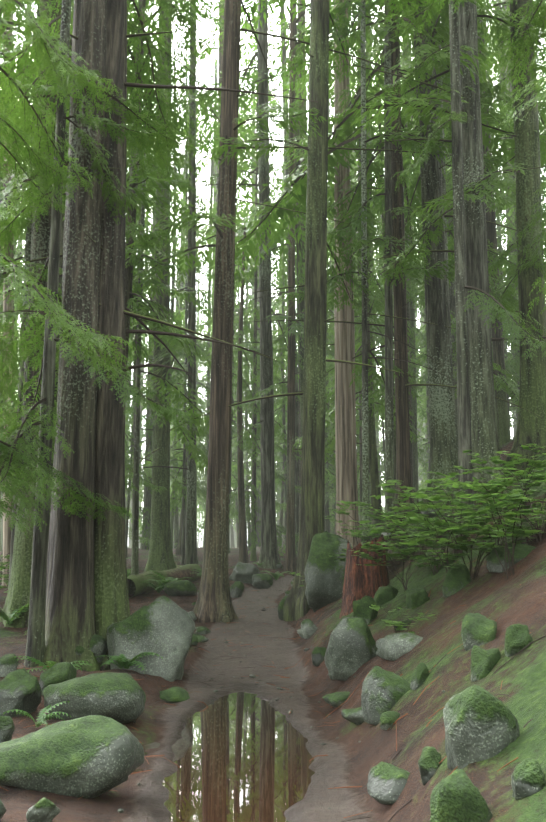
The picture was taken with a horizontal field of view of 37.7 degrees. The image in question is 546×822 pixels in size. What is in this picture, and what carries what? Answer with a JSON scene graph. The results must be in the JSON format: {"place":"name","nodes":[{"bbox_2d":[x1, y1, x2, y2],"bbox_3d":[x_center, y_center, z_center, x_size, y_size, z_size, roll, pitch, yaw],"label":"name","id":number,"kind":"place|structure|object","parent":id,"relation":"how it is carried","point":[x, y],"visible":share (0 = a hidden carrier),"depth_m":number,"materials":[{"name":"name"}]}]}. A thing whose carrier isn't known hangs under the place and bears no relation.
{"place":"outdoors","nodes":[
{"label":"outdoors","id":0,"kind":"place"},
{"bbox_2d":[0,437,545,821],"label":"ground","id":1,"kind":"structure","parent":0,"point":[349,760],"depth_m":7.73,"materials":[{"name":"brown soil"}]},
{"bbox_2d":[0,799,5,819],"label":"rock","id":2,"kind":"object","parent":1,"relation":"on","point":[2,810],"visible":0.98,"depth_m":4.77,"materials":[{"name":"stone"}]},
{"bbox_2d":[0,716,14,742],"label":"rock","id":3,"kind":"object","parent":1,"relation":"on","point":[7,727],"visible":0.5,"depth_m":6.60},
{"bbox_2d":[0,654,17,676],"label":"rock","id":4,"kind":"object","parent":1,"relation":"on","point":[8,663],"visible":0.75,"depth_m":9.35,"materials":[{"name":"grey stone"}]},
{"bbox_2d":[0,668,41,717],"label":"rock","id":5,"kind":"object","parent":1,"relation":"on","point":[20,689],"visible":0.83,"depth_m":8.08,"materials":[{"name":"stone"}]},
{"bbox_2d":[26,797,60,821],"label":"rock","id":6,"kind":"object","parent":1,"relation":"on","point":[43,809],"visible":0.98,"depth_m":4.80,"materials":[{"name":"stone"}]},
{"bbox_2d":[39,662,76,695],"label":"rock","id":7,"kind":"object","parent":1,"relation":"on","point":[57,673],"visible":0.42,"depth_m":8.81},
{"bbox_2d":[0,715,143,798],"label":"rock","id":8,"kind":"object","parent":1,"relation":"on","point":[91,756],"visible":0.96,"depth_m":5.52,"materials":[{"name":"green stone"}]},
{"bbox_2d":[75,634,107,662],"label":"rock","id":9,"kind":"object","parent":1,"relation":"on","point":[98,645],"visible":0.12,"depth_m":11.06,"materials":[{"name":"stone"}]},
{"bbox_2d":[42,672,145,722],"bbox_3d":[-1.798,2.906,8.078,1.027,0.520,0.779,0,-10,1],"label":"rock","id":10,"kind":"object","parent":1,"relation":"on","point":[119,697],"visible":0.81,"depth_m":7.82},
{"bbox_2d":[106,596,194,681],"bbox_3d":[-1.733,3.201,11.220,1.284,1.190,1.163,0,-10,1],"label":"rock","id":11,"kind":"object","parent":1,"relation":"on","point":[163,627],"visible":0.73,"depth_m":10.83,"materials":[{"name":"grey stone"}]},
{"bbox_2d":[159,687,189,702],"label":"stone","id":12,"kind":"object","parent":1,"relation":"on","point":[174,694],"visible":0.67,"depth_m":9.59,"materials":[{"name":"green stone"}]},
{"bbox_2d":[164,580,196,595],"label":"rock","id":13,"kind":"object","parent":1,"relation":"on","point":[181,588],"visible":0.81,"depth_m":19.60,"materials":[{"name":"green stone"}]},
{"bbox_2d":[187,611,196,620],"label":"stone","id":14,"kind":"object","parent":1,"relation":"on","point":[192,615],"visible":0.62,"depth_m":16.45,"materials":[{"name":"grey stone"}]},
{"bbox_2d":[191,634,197,645],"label":"stone","id":15,"kind":"object","parent":1,"relation":"on","point":[195,640],"visible":0.19,"depth_m":13.16,"materials":[{"name":"green stone"}]},
{"bbox_2d":[194,634,207,642],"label":"stone","id":16,"kind":"object","parent":1,"relation":"on","point":[202,639],"visible":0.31,"depth_m":14.27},
{"bbox_2d":[195,626,210,634],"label":"stone","id":17,"kind":"object","parent":1,"relation":"on","point":[201,630],"visible":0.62,"depth_m":15.35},
{"bbox_2d":[133,692,330,821],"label":"puddle water","id":18,"kind":"structure","parent":1,"relation":"on","point":[243,757],"depth_m":6.83,"materials":[{"name":"brown liquid"}]},
{"bbox_2d":[230,581,243,597],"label":"rock","id":19,"kind":"object","parent":1,"relation":"on","point":[236,589],"visible":0.85,"depth_m":21.68,"materials":[{"name":"stone"}]},
{"bbox_2d":[229,562,259,583],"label":"rock","id":20,"kind":"object","parent":1,"relation":"on","point":[244,572],"visible":0.65,"depth_m":24.13,"materials":[{"name":"grey stone"}]},
{"bbox_2d":[127,534,389,618],"bbox_3d":[-1.731,3.726,18.800,3.477,1.420,13.959,3,-11,-19],"label":"deadwood log","id":21,"kind":"object","parent":1,"relation":"on","point":[361,581],"visible":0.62,"depth_m":13.00,"materials":[{"name":"brown wood"}]},
{"bbox_2d":[252,573,272,588],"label":"rock","id":22,"kind":"object","parent":1,"relation":"on","point":[262,581],"visible":0.88,"depth_m":23.74,"materials":[{"name":"stone"}]},
{"bbox_2d":[0,0,545,593],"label":"forest","id":23,"kind":"object","parent":1,"relation":"on","point":[26,126],"depth_m":20.86,"materials":[{"name":"green plant"}]},
{"bbox_2d":[0,0,545,671],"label":"tree","id":24,"kind":"object","parent":1,"relation":"on","point":[68,582],"depth_m":17.80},
{"bbox_2d":[0,444,545,726],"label":"undergrowth plants","id":25,"kind":"object","parent":1,"relation":"on","point":[498,504],"visible":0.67,"depth_m":10.78,"materials":[{"name":"green plant"}]},
{"bbox_2d":[0,536,545,821],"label":"fallen twigs","id":26,"kind":"object","parent":1,"relation":"on","point":[409,801],"visible":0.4,"depth_m":8.21,"materials":[{"name":"brown wood"}]},
{"bbox_2d":[118,588,444,812],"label":"pebbles","id":27,"kind":"object","parent":1,"relation":"on","point":[120,810],"visible":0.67,"depth_m":11.16,"materials":[{"name":"grey stone"}]},
{"bbox_2d":[278,596,286,619],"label":"rock","id":28,"kind":"object","parent":1,"relation":"on","point":[280,608],"visible":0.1,"depth_m":16.90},
{"bbox_2d":[297,626,316,638],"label":"stone","id":29,"kind":"object","parent":1,"relation":"on","point":[299,632],"visible":0.15,"depth_m":13.99,"materials":[{"name":"grey stone"}]},
{"bbox_2d":[301,619,316,638],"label":"rock","id":30,"kind":"object","parent":1,"relation":"on","point":[308,628],"visible":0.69,"depth_m":13.81,"materials":[{"name":"grey stone"}]},
{"bbox_2d":[311,647,326,665],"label":"rock","id":31,"kind":"object","parent":1,"relation":"on","point":[318,655],"visible":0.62,"depth_m":11.14,"materials":[{"name":"grey stone"}]},
{"bbox_2d":[305,531,351,611],"bbox_3d":[1.097,3.230,16.060,1.029,1.637,0.745,3,-10,-14],"label":"rock","id":32,"kind":"object","parent":1,"relation":"on","point":[324,575],"visible":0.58,"depth_m":15.76,"materials":[{"name":"grey stone"}]},
{"bbox_2d":[322,691,349,707],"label":"stone","id":33,"kind":"object","parent":1,"relation":"on","point":[336,699],"visible":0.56,"depth_m":8.81,"materials":[{"name":"green stone"}]},
{"bbox_2d":[324,617,377,680],"bbox_3d":[0.987,2.915,9.797,0.712,0.760,0.552,0,-10,1],"label":"rock","id":34,"kind":"object","parent":1,"relation":"on","point":[352,648],"visible":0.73,"depth_m":9.62,"materials":[{"name":"grey stone"}]},
{"bbox_2d":[341,707,364,724],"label":"stone","id":35,"kind":"object","parent":1,"relation":"on","point":[355,716],"visible":0.38,"depth_m":7.47,"materials":[{"name":"grey stone"}]},
{"bbox_2d":[353,596,377,624],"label":"rock","id":36,"kind":"object","parent":1,"relation":"on","point":[362,608],"visible":0.54,"depth_m":11.38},
{"bbox_2d":[373,586,397,605],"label":"rock","id":37,"kind":"object","parent":1,"relation":"on","point":[384,595],"visible":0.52,"depth_m":11.93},
{"bbox_2d":[361,666,410,725],"bbox_3d":[1.037,2.548,7.177,0.498,0.505,0.383,0,-10,1],"label":"rock","id":38,"kind":"object","parent":1,"relation":"on","point":[383,690],"visible":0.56,"depth_m":7.07,"materials":[{"name":"grey stone"}]},
{"bbox_2d":[367,762,409,804],"bbox_3d":[0.792,2.418,5.216,0.364,0.214,0.341,0,-10,1],"label":"stone","id":39,"kind":"object","parent":1,"relation":"on","point":[386,783],"visible":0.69,"depth_m":5.15,"materials":[{"name":"grey stone"}]},
{"bbox_2d":[382,530,396,536],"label":"stone","id":40,"kind":"object","parent":1,"relation":"on","point":[384,533],"visible":0.12,"depth_m":17.88,"materials":[{"name":"grey stone"}]},
{"bbox_2d":[380,711,399,729],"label":"stone","id":41,"kind":"object","parent":1,"relation":"on","point":[388,719],"visible":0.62,"depth_m":6.53,"materials":[{"name":"green stone"}]},
{"bbox_2d":[376,632,422,660],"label":"stone","id":42,"kind":"object","parent":1,"relation":"on","point":[393,647],"visible":0.77,"depth_m":8.67,"materials":[{"name":"grey stone"}]},
{"bbox_2d":[393,620,411,627],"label":"stone","id":43,"kind":"object","parent":1,"relation":"on","point":[406,622],"visible":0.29,"depth_m":10.12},
{"bbox_2d":[406,588,429,608],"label":"rock","id":44,"kind":"object","parent":1,"relation":"on","point":[415,598],"visible":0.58,"depth_m":10.74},
{"bbox_2d":[410,662,428,689],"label":"rock","id":45,"kind":"object","parent":1,"relation":"on","point":[419,675],"visible":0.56,"depth_m":6.89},
{"bbox_2d":[420,508,438,517],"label":"stone","id":46,"kind":"object","parent":1,"relation":"on","point":[432,515],"visible":0.27,"depth_m":17.22,"materials":[{"name":"stone"}]},
{"bbox_2d":[418,746,441,784],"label":"rock","id":47,"kind":"object","parent":1,"relation":"on","point":[429,760],"visible":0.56,"depth_m":4.83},
{"bbox_2d":[442,564,470,596],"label":"rock","id":48,"kind":"object","parent":1,"relation":"on","point":[457,578],"visible":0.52,"depth_m":10.15,"materials":[{"name":"green stone"}]},
{"bbox_2d":[430,769,492,821],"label":"rock","id":49,"kind":"object","parent":1,"relation":"on","point":[456,795],"visible":0.96,"depth_m":3.74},
{"bbox_2d":[461,613,496,650],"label":"rock","id":50,"kind":"object","parent":1,"relation":"on","point":[477,629],"visible":0.71,"depth_m":6.76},
{"bbox_2d":[443,685,518,769],"bbox_3d":[1.189,1.823,4.579,0.429,0.511,0.324,-3,-10,16],"label":"rock","id":51,"kind":"object","parent":1,"relation":"on","point":[480,723],"visible":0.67,"depth_m":4.46,"materials":[{"name":"grey stone"}]},
{"bbox_2d":[470,645,500,681],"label":"rock","id":52,"kind":"object","parent":1,"relation":"on","point":[483,663],"visible":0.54,"depth_m":6.15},
{"bbox_2d":[486,543,535,572],"bbox_3d":[2.958,1.792,9.726,0.650,0.366,0.422,0,-10,1],"label":"rock","id":53,"kind":"object","parent":1,"relation":"on","point":[521,552],"visible":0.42,"depth_m":9.69,"materials":[{"name":"stone"}]},
{"bbox_2d":[505,623,532,656],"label":"rock","id":54,"kind":"object","parent":1,"relation":"on","point":[518,637],"visible":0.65,"depth_m":6.05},
{"bbox_2d":[511,758,545,799],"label":"rock","id":55,"kind":"object","parent":1,"relation":"on","point":[527,777],"visible":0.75,"depth_m":3.68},
{"bbox_2d":[0,0,545,546],"label":"sky","id":56,"kind":"structure","parent":0,"point":[207,67],"materials":[{"name":"white"}]}
]}

